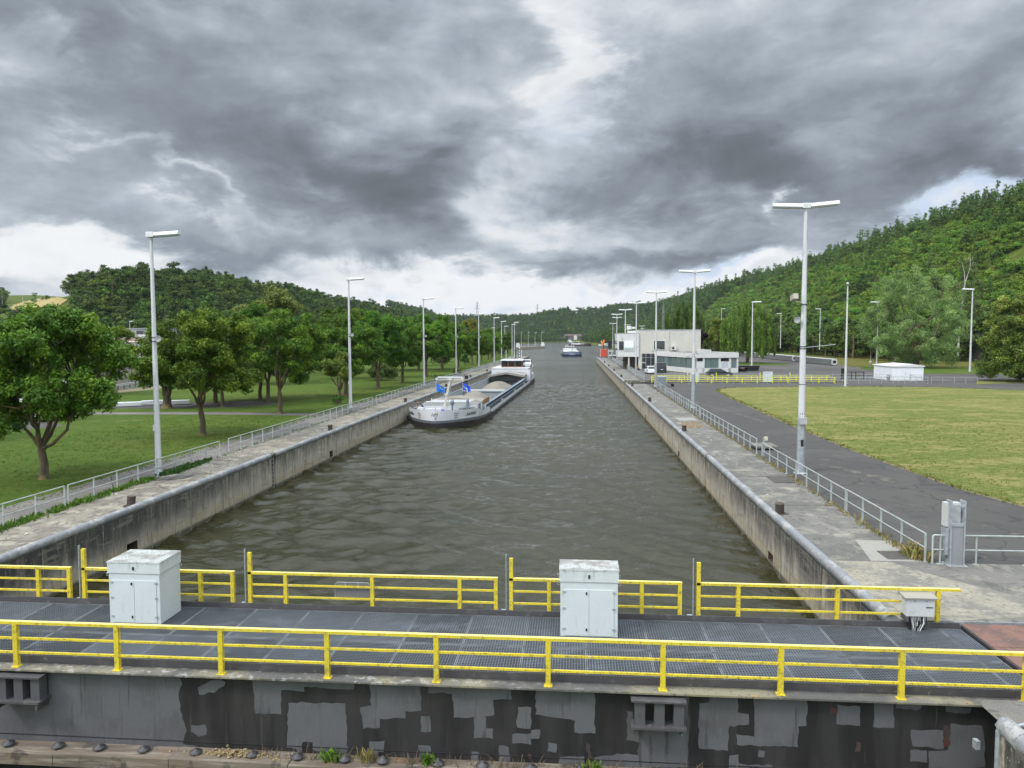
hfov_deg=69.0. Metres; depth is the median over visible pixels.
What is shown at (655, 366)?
lamp post
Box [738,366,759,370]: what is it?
steel beam stack
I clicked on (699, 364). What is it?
door
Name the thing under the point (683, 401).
guard rail
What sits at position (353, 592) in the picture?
sign plate
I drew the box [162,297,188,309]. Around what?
forest tree
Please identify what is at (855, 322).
forest tree
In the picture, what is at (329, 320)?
ash tree
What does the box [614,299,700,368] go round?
control building
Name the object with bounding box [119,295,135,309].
forest tree
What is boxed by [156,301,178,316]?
forest tree
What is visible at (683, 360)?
window
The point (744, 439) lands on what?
guard rail
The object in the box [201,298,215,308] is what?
forest tree
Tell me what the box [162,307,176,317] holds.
forest tree
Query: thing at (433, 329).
ash tree
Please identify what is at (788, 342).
forest tree
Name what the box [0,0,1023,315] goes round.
sky
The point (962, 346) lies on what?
forest tree
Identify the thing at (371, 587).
yellow railing
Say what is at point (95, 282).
forest tree
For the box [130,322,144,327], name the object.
forest tree
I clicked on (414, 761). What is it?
weeds
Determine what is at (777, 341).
forest tree
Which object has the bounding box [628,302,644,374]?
lamp post
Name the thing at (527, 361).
deck car
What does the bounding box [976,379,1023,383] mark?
grass verge
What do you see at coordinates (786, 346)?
forest tree
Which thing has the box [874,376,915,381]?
guard rail
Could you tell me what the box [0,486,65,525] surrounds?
guard rail
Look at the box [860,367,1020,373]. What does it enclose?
grass verge
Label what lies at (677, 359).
window
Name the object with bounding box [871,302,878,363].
lamp post
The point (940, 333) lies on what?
forest tree
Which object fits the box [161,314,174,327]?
forest tree
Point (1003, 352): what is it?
lime tree
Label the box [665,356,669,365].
window
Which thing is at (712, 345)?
forest tree
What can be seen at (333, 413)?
guard rail
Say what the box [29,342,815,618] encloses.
water
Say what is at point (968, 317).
forest tree
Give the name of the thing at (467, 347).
ash tree
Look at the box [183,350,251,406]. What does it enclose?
ash tree
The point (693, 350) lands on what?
lamp post
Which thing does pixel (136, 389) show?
path
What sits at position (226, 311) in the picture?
forest tree
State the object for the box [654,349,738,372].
office building
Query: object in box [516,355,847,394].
quay wall ends
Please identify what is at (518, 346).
jetty
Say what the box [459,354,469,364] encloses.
bush
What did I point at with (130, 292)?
forest tree
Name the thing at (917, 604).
cable box
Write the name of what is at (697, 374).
control cabinet
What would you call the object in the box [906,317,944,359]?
forest tree
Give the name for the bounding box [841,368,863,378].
barrier gate
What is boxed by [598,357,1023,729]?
quay pavement
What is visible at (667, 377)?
yellow railing
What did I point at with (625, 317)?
lamp post
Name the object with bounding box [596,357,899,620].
lock wall
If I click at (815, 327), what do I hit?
forest tree
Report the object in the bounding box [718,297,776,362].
weeping willow
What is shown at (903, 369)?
door
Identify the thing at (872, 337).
forest tree
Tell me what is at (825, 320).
forest tree
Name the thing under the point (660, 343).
window
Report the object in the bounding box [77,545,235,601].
yellow railing
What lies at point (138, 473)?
guard rail
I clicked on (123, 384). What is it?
crash barrier
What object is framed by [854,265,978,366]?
willow tree
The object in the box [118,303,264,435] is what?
ash tree
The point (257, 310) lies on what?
ash tree
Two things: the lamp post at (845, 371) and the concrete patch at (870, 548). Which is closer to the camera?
the concrete patch at (870, 548)
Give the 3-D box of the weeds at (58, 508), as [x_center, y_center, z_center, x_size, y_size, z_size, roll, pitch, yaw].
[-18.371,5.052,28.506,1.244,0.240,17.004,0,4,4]
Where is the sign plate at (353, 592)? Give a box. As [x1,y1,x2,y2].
[335,582,369,597]
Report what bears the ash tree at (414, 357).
on the lawn at (317, 393)
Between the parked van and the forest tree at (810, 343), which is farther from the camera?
the forest tree at (810, 343)
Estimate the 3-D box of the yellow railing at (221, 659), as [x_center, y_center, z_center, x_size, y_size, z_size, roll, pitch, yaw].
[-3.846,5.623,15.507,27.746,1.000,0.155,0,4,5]
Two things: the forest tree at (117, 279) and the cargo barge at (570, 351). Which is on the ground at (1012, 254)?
the forest tree at (117, 279)
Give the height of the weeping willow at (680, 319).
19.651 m
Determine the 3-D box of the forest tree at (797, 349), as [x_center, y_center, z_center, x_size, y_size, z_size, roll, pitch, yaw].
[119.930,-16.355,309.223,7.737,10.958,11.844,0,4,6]
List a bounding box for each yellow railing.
[0,565,72,597]
[0,620,1023,700]
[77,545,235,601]
[242,548,497,609]
[501,554,681,614]
[651,375,684,380]
[651,377,834,382]
[687,558,960,621]
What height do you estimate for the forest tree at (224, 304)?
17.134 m
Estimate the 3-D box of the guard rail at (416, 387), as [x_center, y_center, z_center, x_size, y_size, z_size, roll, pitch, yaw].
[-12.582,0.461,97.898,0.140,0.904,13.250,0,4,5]
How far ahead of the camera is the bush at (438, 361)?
167.64 m
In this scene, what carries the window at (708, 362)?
in the office building at (678, 361)
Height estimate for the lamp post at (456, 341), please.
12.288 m
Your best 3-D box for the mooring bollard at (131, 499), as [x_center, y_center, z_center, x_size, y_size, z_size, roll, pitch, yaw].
[-15.696,4.821,30.711,0.500,0.420,0.500,4,-1,-13]
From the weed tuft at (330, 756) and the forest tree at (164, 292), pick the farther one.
the forest tree at (164, 292)
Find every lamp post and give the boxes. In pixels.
[145,231,180,473]
[346,277,364,407]
[422,297,433,384]
[454,307,463,373]
[478,313,484,366]
[493,317,499,360]
[501,321,505,357]
[514,322,518,357]
[619,309,631,332]
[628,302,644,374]
[646,291,666,385]
[679,269,710,407]
[751,301,760,365]
[772,200,839,473]
[819,309,820,349]
[844,282,848,385]
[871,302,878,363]
[962,288,973,370]
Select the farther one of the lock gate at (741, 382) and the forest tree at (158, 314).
the forest tree at (158, 314)
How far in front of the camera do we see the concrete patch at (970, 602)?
19.95 m
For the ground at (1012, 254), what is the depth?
386.21 m
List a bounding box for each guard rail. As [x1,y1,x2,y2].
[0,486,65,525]
[67,441,220,503]
[228,416,306,451]
[309,401,358,425]
[359,397,372,407]
[376,387,404,403]
[405,381,425,390]
[679,395,688,408]
[688,400,699,416]
[700,407,714,422]
[714,415,732,437]
[733,425,757,453]
[761,442,795,473]
[795,461,845,511]
[846,489,927,562]
[862,374,921,379]
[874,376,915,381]
[931,534,944,564]
[965,535,1023,565]
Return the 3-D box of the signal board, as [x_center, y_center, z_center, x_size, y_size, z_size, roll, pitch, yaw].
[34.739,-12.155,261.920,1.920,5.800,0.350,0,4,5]
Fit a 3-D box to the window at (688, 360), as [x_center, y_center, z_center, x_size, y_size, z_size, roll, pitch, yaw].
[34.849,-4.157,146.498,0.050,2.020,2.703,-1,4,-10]
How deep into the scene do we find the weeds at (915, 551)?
23.11 m
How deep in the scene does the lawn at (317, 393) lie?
58.55 m
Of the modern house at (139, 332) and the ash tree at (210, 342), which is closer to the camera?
the ash tree at (210, 342)
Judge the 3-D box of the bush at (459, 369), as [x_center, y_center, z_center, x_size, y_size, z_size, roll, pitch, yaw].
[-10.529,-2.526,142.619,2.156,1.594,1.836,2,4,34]
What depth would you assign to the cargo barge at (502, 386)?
83.28 m
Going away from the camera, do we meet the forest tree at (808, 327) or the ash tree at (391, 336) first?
the ash tree at (391, 336)
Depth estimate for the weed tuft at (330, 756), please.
15.42 m
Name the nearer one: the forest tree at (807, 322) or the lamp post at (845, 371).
the lamp post at (845, 371)
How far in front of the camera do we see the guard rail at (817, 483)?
32.45 m
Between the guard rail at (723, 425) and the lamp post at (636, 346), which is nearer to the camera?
the guard rail at (723, 425)
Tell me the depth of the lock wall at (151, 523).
33.55 m
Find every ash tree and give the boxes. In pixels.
[0,301,138,479]
[69,321,135,376]
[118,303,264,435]
[140,347,187,408]
[180,323,232,402]
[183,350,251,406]
[228,302,267,383]
[234,308,329,413]
[246,316,272,398]
[246,317,285,401]
[311,312,390,395]
[315,304,373,378]
[341,310,408,388]
[373,315,439,382]
[406,313,453,375]
[422,314,466,370]
[447,331,477,366]
[465,329,489,365]
[467,329,495,362]
[479,328,502,359]
[481,332,497,361]
[491,328,505,357]
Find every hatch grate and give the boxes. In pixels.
[157,475,191,479]
[766,476,796,482]
[877,551,913,558]
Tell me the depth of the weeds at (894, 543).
32.67 m
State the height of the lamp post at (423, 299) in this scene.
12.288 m
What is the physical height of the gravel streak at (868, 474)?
0.001 m
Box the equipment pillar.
[941,499,967,566]
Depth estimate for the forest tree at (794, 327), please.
313.84 m
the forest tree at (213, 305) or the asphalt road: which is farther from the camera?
the forest tree at (213, 305)
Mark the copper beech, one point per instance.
(705, 335)
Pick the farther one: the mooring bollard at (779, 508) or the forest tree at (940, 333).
the forest tree at (940, 333)
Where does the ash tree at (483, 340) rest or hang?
on the lawn at (317, 393)
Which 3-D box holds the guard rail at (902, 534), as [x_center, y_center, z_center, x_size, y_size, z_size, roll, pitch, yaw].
[12.885,4.782,26.020,0.140,0.904,6.740,0,4,5]
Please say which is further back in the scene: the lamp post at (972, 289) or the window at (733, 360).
the window at (733, 360)
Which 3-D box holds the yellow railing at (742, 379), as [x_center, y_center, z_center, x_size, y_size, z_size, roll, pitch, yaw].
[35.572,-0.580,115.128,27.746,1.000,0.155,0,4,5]
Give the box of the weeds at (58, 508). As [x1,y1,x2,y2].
[0,475,159,533]
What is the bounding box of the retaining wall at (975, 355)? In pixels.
[971,332,986,361]
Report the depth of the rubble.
15.60 m
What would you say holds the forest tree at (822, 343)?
on the grass verge at (858, 361)
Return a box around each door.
[697,362,702,372]
[721,362,728,371]
[901,367,905,379]
[906,367,910,378]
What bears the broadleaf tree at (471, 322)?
on the lawn at (317, 393)
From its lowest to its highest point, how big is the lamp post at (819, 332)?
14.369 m
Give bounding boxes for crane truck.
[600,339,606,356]
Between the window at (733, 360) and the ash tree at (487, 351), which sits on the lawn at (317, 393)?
the ash tree at (487, 351)
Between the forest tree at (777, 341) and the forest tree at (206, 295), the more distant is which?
the forest tree at (206, 295)
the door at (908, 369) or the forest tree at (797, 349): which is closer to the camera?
the door at (908, 369)
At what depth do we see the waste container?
103.86 m
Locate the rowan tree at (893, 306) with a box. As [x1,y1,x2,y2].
[870,292,897,322]
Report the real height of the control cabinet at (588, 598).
1.618 m
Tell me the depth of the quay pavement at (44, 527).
35.24 m
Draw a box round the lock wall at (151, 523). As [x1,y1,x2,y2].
[0,356,529,596]
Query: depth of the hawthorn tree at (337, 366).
78.73 m
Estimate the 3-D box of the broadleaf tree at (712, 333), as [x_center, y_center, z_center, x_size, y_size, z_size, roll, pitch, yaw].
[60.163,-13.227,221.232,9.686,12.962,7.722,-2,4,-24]
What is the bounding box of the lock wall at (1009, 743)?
[972,717,1023,767]
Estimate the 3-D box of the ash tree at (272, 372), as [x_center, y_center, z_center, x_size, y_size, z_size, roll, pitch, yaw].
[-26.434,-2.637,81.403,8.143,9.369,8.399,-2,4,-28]
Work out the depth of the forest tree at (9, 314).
329.32 m
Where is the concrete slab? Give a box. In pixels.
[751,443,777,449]
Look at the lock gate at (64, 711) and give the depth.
15.69 m
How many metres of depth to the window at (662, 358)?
160.51 m
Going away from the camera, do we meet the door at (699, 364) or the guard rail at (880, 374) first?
the guard rail at (880, 374)
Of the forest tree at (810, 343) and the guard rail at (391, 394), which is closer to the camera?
the guard rail at (391, 394)
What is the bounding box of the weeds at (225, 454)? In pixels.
[217,380,448,457]
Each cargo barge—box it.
[409,336,534,427]
[561,344,581,356]
[569,342,590,345]
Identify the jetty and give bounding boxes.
[511,342,544,349]
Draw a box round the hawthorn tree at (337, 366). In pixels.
[320,351,353,403]
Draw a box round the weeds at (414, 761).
[243,741,753,767]
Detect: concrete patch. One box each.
[676,418,696,420]
[681,421,704,427]
[833,561,1023,620]
[856,540,921,561]
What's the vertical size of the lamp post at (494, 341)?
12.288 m
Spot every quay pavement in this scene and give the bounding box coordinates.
[0,356,526,553]
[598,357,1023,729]
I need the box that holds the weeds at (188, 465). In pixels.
[154,456,212,475]
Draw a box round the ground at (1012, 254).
[0,216,1023,621]
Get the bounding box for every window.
[653,340,664,349]
[660,356,664,362]
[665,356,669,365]
[670,357,674,366]
[675,357,680,366]
[681,357,685,367]
[686,358,691,367]
[704,358,718,367]
[731,358,736,367]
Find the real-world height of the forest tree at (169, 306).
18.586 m
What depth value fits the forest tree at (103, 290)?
377.03 m
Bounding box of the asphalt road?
[605,355,1023,564]
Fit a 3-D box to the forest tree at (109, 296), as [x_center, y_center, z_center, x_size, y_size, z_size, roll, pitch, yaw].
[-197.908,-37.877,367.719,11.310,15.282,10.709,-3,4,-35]
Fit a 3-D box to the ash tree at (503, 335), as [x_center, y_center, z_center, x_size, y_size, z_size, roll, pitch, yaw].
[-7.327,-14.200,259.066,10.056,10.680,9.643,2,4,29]
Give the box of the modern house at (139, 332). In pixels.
[120,328,176,337]
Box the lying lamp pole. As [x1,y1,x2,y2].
[117,400,189,406]
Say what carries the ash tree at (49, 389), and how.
on the lawn at (317, 393)
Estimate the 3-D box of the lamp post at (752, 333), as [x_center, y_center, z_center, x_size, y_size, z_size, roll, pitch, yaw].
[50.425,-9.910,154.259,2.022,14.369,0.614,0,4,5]
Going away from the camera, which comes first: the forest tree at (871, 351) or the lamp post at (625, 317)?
the lamp post at (625, 317)
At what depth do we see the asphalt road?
38.42 m
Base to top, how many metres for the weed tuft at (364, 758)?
0.254 m
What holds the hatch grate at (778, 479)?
on the quay pavement at (832, 532)
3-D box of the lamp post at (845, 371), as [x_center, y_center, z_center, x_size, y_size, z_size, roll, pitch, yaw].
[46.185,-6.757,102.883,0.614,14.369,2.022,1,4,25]
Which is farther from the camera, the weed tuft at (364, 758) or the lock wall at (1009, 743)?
the weed tuft at (364, 758)
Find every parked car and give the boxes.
[644,366,653,373]
[706,368,732,376]
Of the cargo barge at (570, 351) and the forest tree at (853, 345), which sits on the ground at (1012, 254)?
the forest tree at (853, 345)
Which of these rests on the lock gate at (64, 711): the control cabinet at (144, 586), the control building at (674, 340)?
the control cabinet at (144, 586)
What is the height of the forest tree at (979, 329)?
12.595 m
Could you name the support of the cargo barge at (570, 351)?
on the water
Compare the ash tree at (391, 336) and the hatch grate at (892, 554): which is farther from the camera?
the ash tree at (391, 336)
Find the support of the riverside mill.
on the ground at (1012, 254)
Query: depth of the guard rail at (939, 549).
22.52 m
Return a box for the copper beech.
[696,327,709,349]
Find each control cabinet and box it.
[106,549,181,623]
[557,559,621,637]
[690,372,698,380]
[763,372,772,380]
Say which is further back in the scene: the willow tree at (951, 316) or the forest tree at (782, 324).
the forest tree at (782, 324)
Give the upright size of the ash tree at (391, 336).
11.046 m
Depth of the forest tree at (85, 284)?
381.39 m
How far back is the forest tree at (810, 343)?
287.29 m
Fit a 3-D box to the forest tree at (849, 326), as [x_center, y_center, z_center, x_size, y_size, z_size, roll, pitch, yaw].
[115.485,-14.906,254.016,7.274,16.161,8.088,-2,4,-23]
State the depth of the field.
395.42 m
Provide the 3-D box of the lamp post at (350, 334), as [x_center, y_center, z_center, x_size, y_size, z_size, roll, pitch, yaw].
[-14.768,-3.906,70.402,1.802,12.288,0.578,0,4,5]
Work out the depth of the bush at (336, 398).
78.20 m
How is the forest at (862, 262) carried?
on the ground at (1012, 254)
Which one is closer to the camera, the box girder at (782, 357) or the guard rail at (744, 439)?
the guard rail at (744, 439)
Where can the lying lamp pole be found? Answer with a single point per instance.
(141, 403)
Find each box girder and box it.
[739,351,759,357]
[762,354,794,360]
[795,356,836,364]
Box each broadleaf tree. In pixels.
[230,285,303,374]
[461,318,484,358]
[703,318,723,351]
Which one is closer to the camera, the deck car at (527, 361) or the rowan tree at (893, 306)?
the deck car at (527, 361)
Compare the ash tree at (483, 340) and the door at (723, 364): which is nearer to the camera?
the door at (723, 364)
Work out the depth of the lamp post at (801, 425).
37.21 m
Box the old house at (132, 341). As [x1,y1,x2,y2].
[117,336,146,343]
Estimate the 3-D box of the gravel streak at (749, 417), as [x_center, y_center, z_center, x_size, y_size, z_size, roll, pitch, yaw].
[20.427,2.868,64.293,0.397,0.001,7.091,0,3,-2]
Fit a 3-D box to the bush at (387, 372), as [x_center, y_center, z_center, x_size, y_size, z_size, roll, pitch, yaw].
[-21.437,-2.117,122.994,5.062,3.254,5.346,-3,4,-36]
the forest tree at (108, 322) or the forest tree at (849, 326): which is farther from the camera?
the forest tree at (108, 322)
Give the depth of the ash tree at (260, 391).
85.20 m
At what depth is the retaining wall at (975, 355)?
210.36 m
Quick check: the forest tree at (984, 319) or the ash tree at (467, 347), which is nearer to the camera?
the ash tree at (467, 347)
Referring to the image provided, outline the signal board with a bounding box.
[608,341,611,357]
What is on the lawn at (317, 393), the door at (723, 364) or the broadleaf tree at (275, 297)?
the broadleaf tree at (275, 297)
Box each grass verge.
[738,362,788,364]
[797,355,977,367]
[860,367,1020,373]
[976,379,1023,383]
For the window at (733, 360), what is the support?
in the office building at (678, 361)
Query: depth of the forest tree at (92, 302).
352.98 m
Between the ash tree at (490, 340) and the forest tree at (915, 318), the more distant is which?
the ash tree at (490, 340)
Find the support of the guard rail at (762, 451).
on the asphalt road
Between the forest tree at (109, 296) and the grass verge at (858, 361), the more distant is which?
the forest tree at (109, 296)
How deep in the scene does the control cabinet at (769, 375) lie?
117.16 m
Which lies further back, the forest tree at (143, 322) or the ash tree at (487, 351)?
the forest tree at (143, 322)
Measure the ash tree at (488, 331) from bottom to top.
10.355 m
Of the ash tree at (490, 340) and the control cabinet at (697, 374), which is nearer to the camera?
the control cabinet at (697, 374)
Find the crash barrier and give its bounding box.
[116,381,146,389]
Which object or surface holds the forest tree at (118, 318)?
on the ground at (1012, 254)
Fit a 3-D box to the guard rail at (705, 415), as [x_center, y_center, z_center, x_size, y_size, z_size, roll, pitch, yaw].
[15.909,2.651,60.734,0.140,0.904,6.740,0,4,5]
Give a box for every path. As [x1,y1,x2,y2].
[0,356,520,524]
[89,412,320,415]
[113,401,285,407]
[115,386,161,392]
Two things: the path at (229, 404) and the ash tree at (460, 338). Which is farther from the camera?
the ash tree at (460, 338)
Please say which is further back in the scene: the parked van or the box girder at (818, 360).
the box girder at (818, 360)
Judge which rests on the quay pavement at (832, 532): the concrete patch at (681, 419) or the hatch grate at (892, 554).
the concrete patch at (681, 419)
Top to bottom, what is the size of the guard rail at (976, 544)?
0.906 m
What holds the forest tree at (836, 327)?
on the grass verge at (858, 361)
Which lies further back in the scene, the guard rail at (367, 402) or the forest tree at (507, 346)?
the forest tree at (507, 346)
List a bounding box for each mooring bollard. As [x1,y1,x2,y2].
[122,495,135,506]
[775,502,788,514]
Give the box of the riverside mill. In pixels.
[564,334,581,339]
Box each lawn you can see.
[0,349,513,507]
[719,386,1023,504]
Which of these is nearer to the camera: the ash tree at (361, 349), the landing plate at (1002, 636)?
the landing plate at (1002, 636)
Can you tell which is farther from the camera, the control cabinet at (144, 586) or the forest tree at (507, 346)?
the forest tree at (507, 346)
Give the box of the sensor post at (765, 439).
[763,437,767,457]
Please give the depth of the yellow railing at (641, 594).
18.60 m
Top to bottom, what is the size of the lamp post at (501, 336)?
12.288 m
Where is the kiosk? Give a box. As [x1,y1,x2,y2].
[873,363,924,380]
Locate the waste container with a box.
[657,376,666,386]
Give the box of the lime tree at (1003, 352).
[972,291,1023,380]
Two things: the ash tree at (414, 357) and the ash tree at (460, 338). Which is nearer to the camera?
the ash tree at (414, 357)
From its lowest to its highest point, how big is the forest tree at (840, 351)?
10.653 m
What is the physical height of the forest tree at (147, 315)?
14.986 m
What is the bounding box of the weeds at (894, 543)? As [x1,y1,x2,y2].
[650,385,916,559]
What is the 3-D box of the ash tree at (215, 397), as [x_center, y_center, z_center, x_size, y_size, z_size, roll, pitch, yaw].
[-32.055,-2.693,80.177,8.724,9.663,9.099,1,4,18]
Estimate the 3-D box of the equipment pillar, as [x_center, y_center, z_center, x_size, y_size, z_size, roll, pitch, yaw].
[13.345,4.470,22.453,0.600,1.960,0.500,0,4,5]
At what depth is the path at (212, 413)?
68.84 m
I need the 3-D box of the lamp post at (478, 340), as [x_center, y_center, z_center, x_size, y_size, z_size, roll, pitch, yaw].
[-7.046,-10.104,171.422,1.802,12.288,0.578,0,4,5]
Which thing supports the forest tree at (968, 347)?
on the grass verge at (858, 361)
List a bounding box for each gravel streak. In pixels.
[734,413,764,421]
[830,466,902,482]
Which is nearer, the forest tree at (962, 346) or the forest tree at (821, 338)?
the forest tree at (962, 346)
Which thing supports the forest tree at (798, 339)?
on the ground at (1012, 254)
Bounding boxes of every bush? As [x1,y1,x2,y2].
[331,395,344,403]
[366,363,398,379]
[431,354,450,366]
[452,367,462,372]
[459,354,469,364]
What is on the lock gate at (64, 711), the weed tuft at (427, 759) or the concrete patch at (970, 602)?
the weed tuft at (427, 759)
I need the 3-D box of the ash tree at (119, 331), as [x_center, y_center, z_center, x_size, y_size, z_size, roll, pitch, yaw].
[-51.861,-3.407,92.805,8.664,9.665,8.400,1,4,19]
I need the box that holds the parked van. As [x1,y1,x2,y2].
[654,362,666,372]
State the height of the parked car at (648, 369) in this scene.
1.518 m
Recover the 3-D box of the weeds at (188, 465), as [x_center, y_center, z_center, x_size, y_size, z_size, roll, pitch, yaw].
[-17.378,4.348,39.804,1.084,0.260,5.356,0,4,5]
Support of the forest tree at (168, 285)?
on the ground at (1012, 254)
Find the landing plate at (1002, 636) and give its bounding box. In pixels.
[940,620,1023,681]
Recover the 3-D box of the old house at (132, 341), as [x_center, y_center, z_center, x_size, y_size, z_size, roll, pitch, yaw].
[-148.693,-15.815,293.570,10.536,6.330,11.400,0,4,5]
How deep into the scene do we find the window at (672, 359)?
154.92 m
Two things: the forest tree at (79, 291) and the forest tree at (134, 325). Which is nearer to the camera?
the forest tree at (134, 325)
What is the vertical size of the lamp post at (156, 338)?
12.288 m
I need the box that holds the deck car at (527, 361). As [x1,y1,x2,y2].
[523,359,531,366]
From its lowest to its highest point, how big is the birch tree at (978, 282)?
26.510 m
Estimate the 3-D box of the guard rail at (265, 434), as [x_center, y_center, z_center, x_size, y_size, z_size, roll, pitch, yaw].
[-16.503,3.315,51.391,0.140,0.904,13.250,0,4,5]
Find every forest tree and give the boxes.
[0,303,22,316]
[5,311,14,316]
[68,283,97,294]
[69,289,87,307]
[79,296,103,314]
[88,276,108,289]
[96,286,115,303]
[97,316,113,329]
[103,292,121,312]
[105,273,127,298]
[113,316,125,325]
[115,310,137,318]
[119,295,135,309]
[121,288,133,298]
[125,286,138,307]
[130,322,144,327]
[131,298,150,317]
[133,315,150,327]
[138,310,150,322]
[149,305,160,318]
[155,291,179,311]
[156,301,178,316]
[158,280,177,295]
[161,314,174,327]
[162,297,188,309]
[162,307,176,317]
[164,304,184,318]
[186,298,198,312]
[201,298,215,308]
[204,293,214,300]
[206,297,218,308]
[219,301,228,311]
[221,306,231,317]
[499,332,513,354]
[704,334,718,351]
[771,330,788,352]
[775,327,800,352]
[776,335,796,352]
[780,322,789,327]
[786,326,811,336]
[791,330,811,353]
[791,334,799,353]
[794,323,813,330]
[800,320,817,329]
[806,331,822,354]
[812,324,819,353]
[813,332,831,355]
[814,317,834,355]
[816,325,830,355]
[818,326,844,356]
[824,319,847,356]
[831,331,855,355]
[838,326,873,357]
[841,317,860,357]
[848,319,864,356]
[856,331,874,358]
[857,322,894,360]
[881,317,901,356]
[903,317,932,352]
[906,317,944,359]
[912,310,933,328]
[933,315,951,357]
[934,323,969,361]
[937,306,947,329]
[953,323,982,360]
[966,308,982,322]
[973,321,1009,346]
[974,308,1020,328]
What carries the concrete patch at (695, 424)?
on the quay pavement at (832, 532)
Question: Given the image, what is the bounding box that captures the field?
[11,297,66,309]
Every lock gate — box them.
[0,596,1021,767]
[652,381,833,382]
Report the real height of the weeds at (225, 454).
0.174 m
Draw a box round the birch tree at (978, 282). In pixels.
[951,257,986,355]
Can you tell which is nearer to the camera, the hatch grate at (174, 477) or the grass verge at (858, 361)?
the hatch grate at (174, 477)
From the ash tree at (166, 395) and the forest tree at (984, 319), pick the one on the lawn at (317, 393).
the ash tree at (166, 395)
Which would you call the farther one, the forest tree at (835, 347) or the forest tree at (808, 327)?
the forest tree at (808, 327)
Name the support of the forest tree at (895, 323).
on the ground at (1012, 254)
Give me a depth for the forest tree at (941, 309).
240.00 m
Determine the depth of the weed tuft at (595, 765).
15.01 m
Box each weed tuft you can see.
[314,746,342,762]
[350,746,377,763]
[421,751,437,767]
[578,759,605,767]
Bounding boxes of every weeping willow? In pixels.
[659,301,710,347]
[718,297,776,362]
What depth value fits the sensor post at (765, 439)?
42.57 m
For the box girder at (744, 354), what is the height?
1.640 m
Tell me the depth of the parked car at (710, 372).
130.22 m
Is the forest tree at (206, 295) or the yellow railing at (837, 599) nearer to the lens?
the yellow railing at (837, 599)
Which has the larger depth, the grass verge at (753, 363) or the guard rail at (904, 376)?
the grass verge at (753, 363)
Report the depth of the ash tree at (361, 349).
87.75 m
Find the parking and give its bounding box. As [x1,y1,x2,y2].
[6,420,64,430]
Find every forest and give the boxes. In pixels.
[68,279,381,328]
[698,179,1023,324]
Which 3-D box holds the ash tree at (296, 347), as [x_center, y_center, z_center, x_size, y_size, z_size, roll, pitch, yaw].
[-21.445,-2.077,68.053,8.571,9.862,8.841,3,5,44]
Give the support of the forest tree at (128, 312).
on the ground at (1012, 254)
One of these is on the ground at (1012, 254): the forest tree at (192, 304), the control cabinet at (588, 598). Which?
the forest tree at (192, 304)
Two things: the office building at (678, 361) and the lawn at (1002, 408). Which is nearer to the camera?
the lawn at (1002, 408)
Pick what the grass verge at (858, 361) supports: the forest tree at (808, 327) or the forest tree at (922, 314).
the forest tree at (922, 314)
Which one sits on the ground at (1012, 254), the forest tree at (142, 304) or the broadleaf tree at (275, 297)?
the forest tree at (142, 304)
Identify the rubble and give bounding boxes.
[169,744,279,760]
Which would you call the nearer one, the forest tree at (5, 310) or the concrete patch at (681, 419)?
the concrete patch at (681, 419)
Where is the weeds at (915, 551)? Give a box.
[898,540,936,562]
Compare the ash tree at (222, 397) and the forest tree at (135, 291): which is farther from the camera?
the forest tree at (135, 291)
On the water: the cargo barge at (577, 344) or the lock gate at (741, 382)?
the cargo barge at (577, 344)
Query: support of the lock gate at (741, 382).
attached to the lock wall at (788, 551)
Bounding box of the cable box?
[898,591,938,630]

